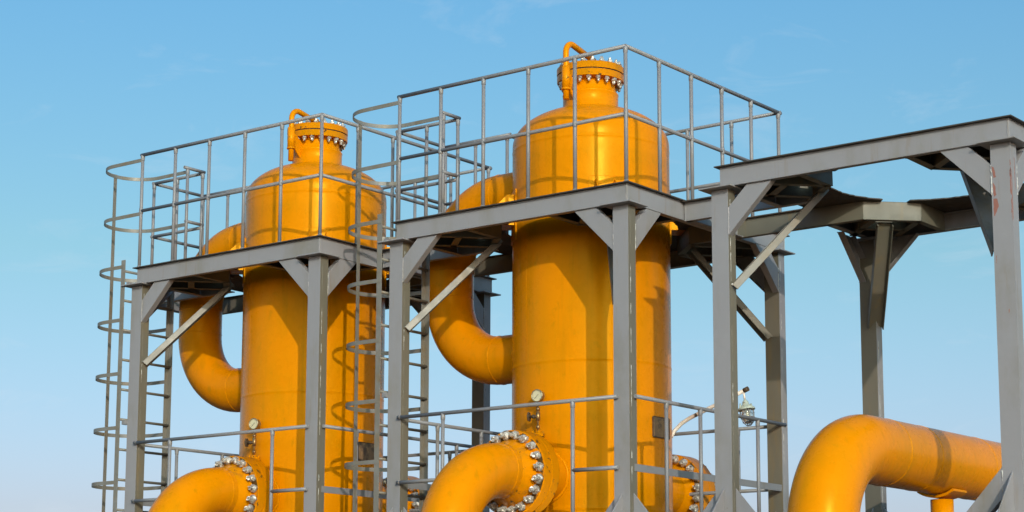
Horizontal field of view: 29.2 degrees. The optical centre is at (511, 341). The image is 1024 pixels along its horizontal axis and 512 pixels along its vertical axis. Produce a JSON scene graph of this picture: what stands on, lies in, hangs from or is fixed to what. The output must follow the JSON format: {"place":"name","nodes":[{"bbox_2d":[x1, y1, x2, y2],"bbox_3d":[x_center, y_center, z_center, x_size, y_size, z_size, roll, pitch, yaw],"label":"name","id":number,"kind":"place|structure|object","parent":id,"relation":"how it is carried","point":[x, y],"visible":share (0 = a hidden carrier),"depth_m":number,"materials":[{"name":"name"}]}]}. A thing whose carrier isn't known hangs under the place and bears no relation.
{"place":"outdoors","nodes":[
{"label":"outdoors","id":0,"kind":"place"},
{"bbox_2d":[0,0,1023,511],"label":"sky","id":1,"kind":"structure","parent":0,"point":[87,87],"materials":[{"name":"blue"}]},
{"bbox_3d":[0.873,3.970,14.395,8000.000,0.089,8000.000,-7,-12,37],"label":"ground","id":2,"kind":"structure","parent":0,"visible":0},
{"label":"concrete foundation","id":3,"kind":"structure","parent":2,"relation":"on","visible":0},
{"bbox_2d":[178,109,418,511],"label":"pressure vessel","id":4,"kind":"object","parent":3,"relation":"on","point":[265,384],"visible":0.69,"depth_m":18.27,"materials":[{"name":"yellow paint"}]},
{"bbox_2d":[148,456,265,511],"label":"flanged elbow pipe","id":5,"kind":"object","parent":4,"relation":"attached to","point":[231,484],"visible":1,"depth_m":17.33,"materials":[{"name":"orange metal"}]},
{"bbox_2d":[244,418,260,460],"bbox_3d":[-2.373,0.953,17.979,0.140,0.502,0.110,-3,-10,19],"label":"pressure gauge","id":6,"kind":"object","parent":4,"relation":"on","point":[254,423],"visible":0.63,"depth_m":17.98,"materials":[{"name":"beige metal"}]},
{"bbox_2d":[131,424,474,511],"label":"guardrail","id":7,"kind":"object","parent":3,"relation":"on","point":[324,489],"visible":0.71,"depth_m":17.64,"materials":[{"name":"grey metal"}]},
{"bbox_2d":[121,235,500,511],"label":"steel tower","id":8,"kind":"structure","parent":3,"relation":"on","point":[317,268],"depth_m":18.23,"materials":[{"name":"grey metal"}]},
{"bbox_2d":[91,159,185,511],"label":"caged ladder","id":9,"kind":"object","parent":8,"relation":"attached to","point":[166,381],"visible":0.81,"depth_m":18.94,"materials":[{"name":"metal"}]},
{"bbox_2d":[137,113,491,276],"bbox_3d":[-2.149,-1.175,19.137,3.069,1.117,2.440,-7,-12,37],"label":"guardrail","id":10,"kind":"object","parent":8,"relation":"on","point":[207,197],"visible":0.66,"depth_m":18.25,"materials":[{"name":"grey metal"}]},
{"bbox_2d":[429,41,708,511],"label":"pressure vessel","id":11,"kind":"object","parent":3,"relation":"on","point":[557,344],"visible":0.83,"depth_m":16.31,"materials":[{"name":"yellow paint"}]},
{"bbox_2d":[421,430,551,511],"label":"flanged elbow pipe","id":12,"kind":"object","parent":11,"relation":"attached to","point":[508,471],"visible":1,"depth_m":15.27,"materials":[{"name":"orange metal"}]},
{"bbox_2d":[527,389,544,436],"bbox_3d":[0.198,0.641,16.020,0.140,0.502,0.110,-3,-10,19],"label":"pressure gauge","id":13,"kind":"object","parent":11,"relation":"on","point":[537,395],"visible":0.56,"depth_m":16.02,"materials":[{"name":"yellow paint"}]},
{"bbox_2d":[686,456,714,503],"bbox_3d":[1.817,2.840,17.771,0.690,3.535,1.127,-7,-12,37],"label":"flanged elbow pipe","id":14,"kind":"object","parent":11,"relation":"attached to","point":[711,484],"visible":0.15,"depth_m":17.42,"materials":[{"name":"orange metal"}]},
{"bbox_2d":[672,386,754,437],"bbox_3d":[1.705,0.606,16.682,0.812,0.398,0.148,-7,-12,37],"label":"caged lamp","id":15,"kind":"object","parent":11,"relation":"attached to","point":[746,408],"visible":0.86,"depth_m":16.49,"materials":[{"name":"grey metal"}]},
{"bbox_2d":[378,180,794,511],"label":"steel tower","id":16,"kind":"structure","parent":3,"relation":"on","point":[620,219],"depth_m":16.40,"materials":[{"name":"grey metal"}]},
{"bbox_2d":[344,101,438,511],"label":"caged ladder","id":17,"kind":"object","parent":16,"relation":"attached to","point":[424,300],"visible":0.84,"depth_m":16.95,"materials":[{"name":"metal"}]},
{"bbox_2d":[395,44,781,254],"bbox_3d":[0.423,-1.487,17.178,3.069,1.117,2.440,-7,-12,37],"label":"guardrail","id":18,"kind":"object","parent":16,"relation":"on","point":[443,181],"visible":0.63,"depth_m":16.41,"materials":[{"name":"grey metal"}]},
{"bbox_2d":[396,394,786,511],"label":"guardrail","id":19,"kind":"object","parent":3,"relation":"on","point":[666,471],"visible":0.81,"depth_m":15.72,"materials":[{"name":"grey metal"}]},
{"bbox_2d":[680,114,1023,511],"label":"steel tower","id":20,"kind":"structure","parent":3,"relation":"on","point":[985,157],"depth_m":14.47,"materials":[{"name":"grey metal"}]},
{"bbox_2d":[917,488,966,511],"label":"pipe support","id":21,"kind":"object","parent":3,"relation":"on","point":[943,502],"visible":0.93,"depth_m":14.56,"materials":[{"name":"yellow paint"}]},
{"bbox_2d":[787,414,1001,511],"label":"gas pipe","id":22,"kind":"object","parent":21,"relation":"on","point":[845,461],"visible":0.97,"depth_m":13.54,"materials":[{"name":"orange metal"}]}
]}

